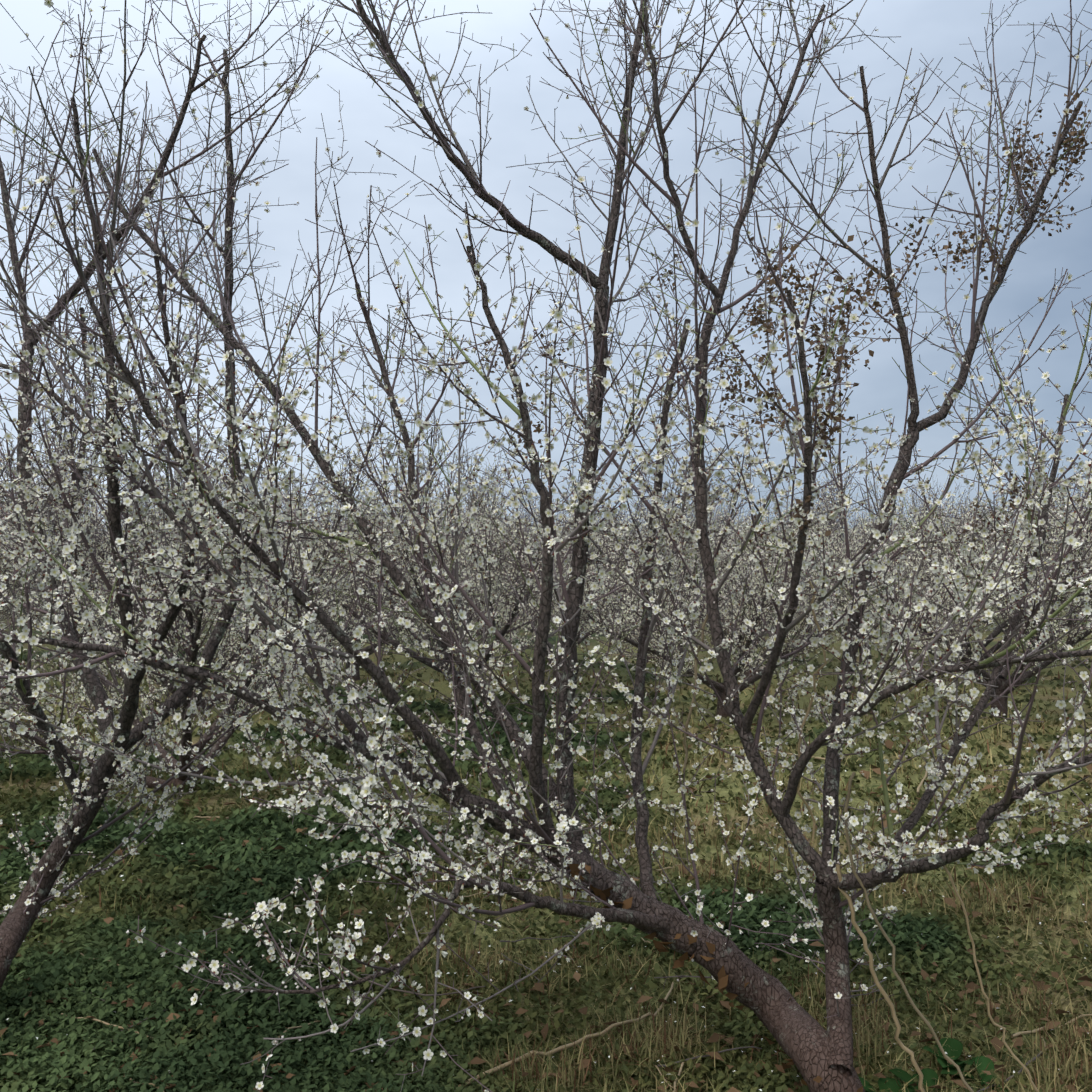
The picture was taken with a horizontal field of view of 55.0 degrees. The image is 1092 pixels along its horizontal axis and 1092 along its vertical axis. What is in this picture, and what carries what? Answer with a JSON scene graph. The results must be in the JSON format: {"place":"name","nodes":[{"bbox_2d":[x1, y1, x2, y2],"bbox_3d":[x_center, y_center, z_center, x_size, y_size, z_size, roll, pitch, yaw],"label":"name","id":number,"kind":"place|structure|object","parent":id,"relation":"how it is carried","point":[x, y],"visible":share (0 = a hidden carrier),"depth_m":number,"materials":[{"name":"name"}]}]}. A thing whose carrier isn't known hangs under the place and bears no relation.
{"place":"outdoors","nodes":[
{"label":"outdoors","id":0,"kind":"place"},
{"bbox_2d":[0,596,1091,1091],"bbox_3d":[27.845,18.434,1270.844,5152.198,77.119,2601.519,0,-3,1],"label":"terrain","id":1,"kind":"structure","parent":0,"point":[184,876],"depth_m":4.54,"materials":[{"name":"green plant"}]},
{"bbox_2d":[0,497,25,588],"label":"blossoming tree","id":2,"kind":"object","parent":1,"relation":"on","point":[7,573],"visible":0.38,"depth_m":9.07,"materials":[{"name":"white plant"}]},
{"bbox_2d":[0,581,46,621],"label":"blossoming tree","id":3,"kind":"object","parent":1,"relation":"on","point":[2,616],"visible":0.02,"depth_m":20.39,"materials":[{"name":"white plant"}]},
{"bbox_2d":[0,492,70,630],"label":"blossoming tree","id":4,"kind":"object","parent":1,"relation":"on","point":[17,596],"visible":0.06,"depth_m":13.89,"materials":[{"name":"white plant"}]},
{"bbox_2d":[3,502,127,610],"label":"blossoming tree","id":5,"kind":"object","parent":1,"relation":"on","point":[99,526],"visible":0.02,"depth_m":24.64,"materials":[{"name":"white plant"}]},
{"bbox_2d":[3,483,155,643],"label":"blossoming tree","id":6,"kind":"object","parent":1,"relation":"on","point":[38,594],"visible":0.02,"depth_m":19.92,"materials":[{"name":"white plant"}]},
{"bbox_2d":[0,483,226,645],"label":"blossoming tree","id":7,"kind":"object","parent":1,"relation":"on","point":[85,577],"depth_m":15.96,"materials":[{"name":"white plant"}]},
{"bbox_2d":[0,425,348,677],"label":"blossoming tree","id":8,"kind":"object","parent":1,"relation":"on","point":[59,585],"visible":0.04,"depth_m":13.91,"materials":[{"name":"white plant"}]},
{"bbox_2d":[0,0,398,988],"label":"blossoming tree","id":9,"kind":"object","parent":1,"relation":"on","point":[26,910],"visible":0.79,"depth_m":3.90,"materials":[{"name":"brown plant"}]},
{"bbox_2d":[0,383,416,791],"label":"blossoming tree","id":10,"kind":"object","parent":1,"relation":"on","point":[191,652],"visible":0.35,"depth_m":7.16,"materials":[{"name":"white plant"}]},
{"bbox_2d":[0,376,462,709],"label":"blossoming tree","id":11,"kind":"object","parent":1,"relation":"on","point":[102,553],"visible":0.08,"depth_m":10.52,"materials":[{"name":"white plant"}]},
{"bbox_2d":[184,477,341,632],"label":"blossoming tree","id":12,"kind":"object","parent":1,"relation":"on","point":[232,533],"depth_m":21.78,"materials":[{"name":"white plant"}]},
{"bbox_2d":[173,459,386,647],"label":"blossoming tree","id":13,"kind":"object","parent":1,"relation":"on","point":[276,513],"depth_m":16.58,"materials":[{"name":"white plant"}]},
{"bbox_2d":[222,497,343,610],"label":"blossoming tree","id":14,"kind":"object","parent":1,"relation":"on","point":[319,519],"depth_m":28.66,"materials":[{"name":"white plant"}]},
{"bbox_2d":[324,517,408,632],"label":"blossoming tree","id":15,"kind":"object","parent":1,"relation":"on","point":[348,615],"depth_m":22.37,"materials":[{"name":"white plant"}]},
{"bbox_2d":[227,485,517,680],"bbox_3d":[-2.364,0.487,14.199,3.891,2.911,4.487,1,-3,-15],"label":"blossoming tree","id":16,"kind":"object","parent":1,"relation":"on","point":[356,676],"visible":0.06,"depth_m":13.96,"materials":[{"name":"white plant"}]},
{"bbox_2d":[355,490,523,637],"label":"blossoming tree","id":17,"kind":"object","parent":1,"relation":"on","point":[476,534],"depth_m":19.89,"materials":[{"name":"white plant"}]},
{"bbox_2d":[339,441,540,658],"bbox_3d":[-1.589,0.218,16.564,3.818,3.551,3.351,1,-3,-12],"label":"blossoming tree","id":18,"kind":"object","parent":1,"relation":"on","point":[487,497],"visible":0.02,"depth_m":15.86,"materials":[{"name":"white plant"}]},
{"bbox_2d":[283,389,620,713],"bbox_3d":[-0.881,0.257,10.841,3.778,3.298,3.317,-2,-4,45],"label":"blossoming tree","id":19,"kind":"object","parent":1,"relation":"on","point":[515,611],"visible":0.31,"depth_m":10.42,"materials":[{"name":"white plant"}]},
{"bbox_2d":[399,496,568,631],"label":"blossoming tree","id":20,"kind":"object","parent":1,"relation":"on","point":[505,547],"depth_m":22.98,"materials":[{"name":"white plant"}]},
{"bbox_2d":[0,0,1091,1091],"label":"blossoming tree","id":21,"kind":"object","parent":1,"relation":"on","point":[819,1056],"visible":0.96,"depth_m":3.17,"materials":[{"name":"brown plant"}]},
{"bbox_2d":[422,430,688,687],"bbox_3d":[0.077,0.241,13.240,3.287,3.407,3.745,-1,-3,21],"label":"blossoming tree","id":22,"kind":"object","parent":1,"relation":"on","point":[580,639],"visible":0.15,"depth_m":13.03,"materials":[{"name":"white plant"}]},
{"bbox_2d":[61,473,1091,1091],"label":"dead vines and prunings","id":23,"kind":"object","parent":1,"relation":"on","point":[875,979],"visible":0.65,"depth_m":3.15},
{"bbox_2d":[484,496,674,637],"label":"blossoming tree","id":24,"kind":"object","parent":1,"relation":"on","point":[622,512],"depth_m":20.64,"materials":[{"name":"white plant"}]},
{"bbox_2d":[465,473,772,662],"bbox_3d":[1.237,0.301,16.179,4.712,3.312,3.992,0,-3,-11],"label":"blossoming tree","id":25,"kind":"object","parent":1,"relation":"on","point":[726,561],"visible":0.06,"depth_m":16.21,"materials":[{"name":"white plant"}]},
{"bbox_2d":[535,486,736,629],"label":"blossoming tree","id":26,"kind":"object","parent":1,"relation":"on","point":[625,533],"visible":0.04,"depth_m":21.90,"materials":[{"name":"white plant"}]},
{"bbox_2d":[628,494,749,619],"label":"blossoming tree","id":27,"kind":"object","parent":1,"relation":"on","point":[665,503],"visible":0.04,"depth_m":24.61,"materials":[{"name":"white plant"}]},
{"bbox_2d":[630,492,783,644],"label":"blossoming tree","id":28,"kind":"object","parent":1,"relation":"on","point":[645,519],"depth_m":19.38,"materials":[{"name":"white plant"}]},
{"bbox_2d":[557,444,905,684],"bbox_3d":[2.382,0.322,14.124,4.503,3.266,3.817,0,-3,11],"label":"blossoming tree","id":29,"kind":"object","parent":1,"relation":"on","point":[764,655],"visible":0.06,"depth_m":13.59,"materials":[{"name":"white plant"}]},
{"bbox_2d":[547,499,928,716],"bbox_3d":[1.854,0.631,10.643,3.948,2.467,3.424,0,-3,7],"label":"blossoming tree","id":30,"kind":"object","parent":1,"relation":"on","point":[770,616],"visible":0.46,"depth_m":10.23,"materials":[{"name":"white plant"}]},
{"bbox_2d":[659,481,830,634],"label":"blossoming tree","id":31,"kind":"object","parent":1,"relation":"on","point":[775,542],"visible":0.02,"depth_m":21.89,"materials":[{"name":"white plant"}]},
{"bbox_2d":[788,505,870,604],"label":"blossoming tree","id":32,"kind":"object","parent":1,"relation":"on","point":[859,519],"depth_m":27.16,"materials":[{"name":"white plant"}]},
{"bbox_2d":[713,454,1030,667],"bbox_3d":[4.780,0.345,16.288,4.634,3.278,4.019,0,-3,-11],"label":"blossoming tree","id":33,"kind":"object","parent":1,"relation":"on","point":[855,528],"visible":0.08,"depth_m":15.53,"materials":[{"name":"white plant"}]},
{"bbox_2d":[785,473,988,632],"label":"blossoming tree","id":34,"kind":"object","parent":1,"relation":"on","point":[895,512],"visible":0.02,"depth_m":21.81,"materials":[{"name":"white plant"}]},
{"bbox_2d":[825,475,993,642],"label":"blossoming tree","id":35,"kind":"object","parent":1,"relation":"on","point":[924,504],"visible":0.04,"depth_m":17.87,"materials":[{"name":"white plant"}]},
{"bbox_2d":[850,481,996,542],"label":"blossoming tree","id":36,"kind":"object","parent":1,"relation":"on","point":[966,498],"visible":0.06,"depth_m":27.60,"materials":[{"name":"white plant"}]},
{"bbox_2d":[858,1038,1008,1091],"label":"broadleaf weeds","id":37,"kind":"object","parent":1,"relation":"on","point":[952,1047],"visible":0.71,"depth_m":3.20,"materials":[{"name":"green plant"}]},
{"bbox_2d":[858,496,1011,619],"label":"blossoming tree","id":38,"kind":"object","parent":1,"relation":"on","point":[947,531],"depth_m":23.95,"materials":[{"name":"white plant"}]},
{"bbox_2d":[793,490,1091,679],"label":"blossoming tree","id":39,"kind":"object","parent":1,"relation":"on","point":[996,632],"visible":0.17,"depth_m":13.58,"materials":[{"name":"white plant"}]},
{"bbox_2d":[799,464,1091,717],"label":"blossoming tree","id":40,"kind":"object","parent":1,"relation":"on","point":[1002,684],"visible":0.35,"depth_m":10.36,"materials":[{"name":"white plant"}]},
{"bbox_2d":[861,473,1091,665],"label":"blossoming tree","id":41,"kind":"object","parent":1,"relation":"on","point":[1068,624],"visible":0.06,"depth_m":15.70,"materials":[{"name":"white plant"}]},
{"bbox_2d":[943,497,1088,628],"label":"blossoming tree","id":42,"kind":"object","parent":1,"relation":"on","point":[1004,617],"depth_m":23.17,"materials":[{"name":"white plant"}]},
{"bbox_2d":[959,477,1087,645],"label":"blossoming tree","id":43,"kind":"object","parent":1,"relation":"on","point":[996,542],"depth_m":18.94,"materials":[{"name":"white plant"}]},
{"bbox_2d":[0,0,1091,542],"label":"sky","id":44,"kind":"structure","parent":0,"point":[935,29],"materials":[{"name":"blue"}]}
]}

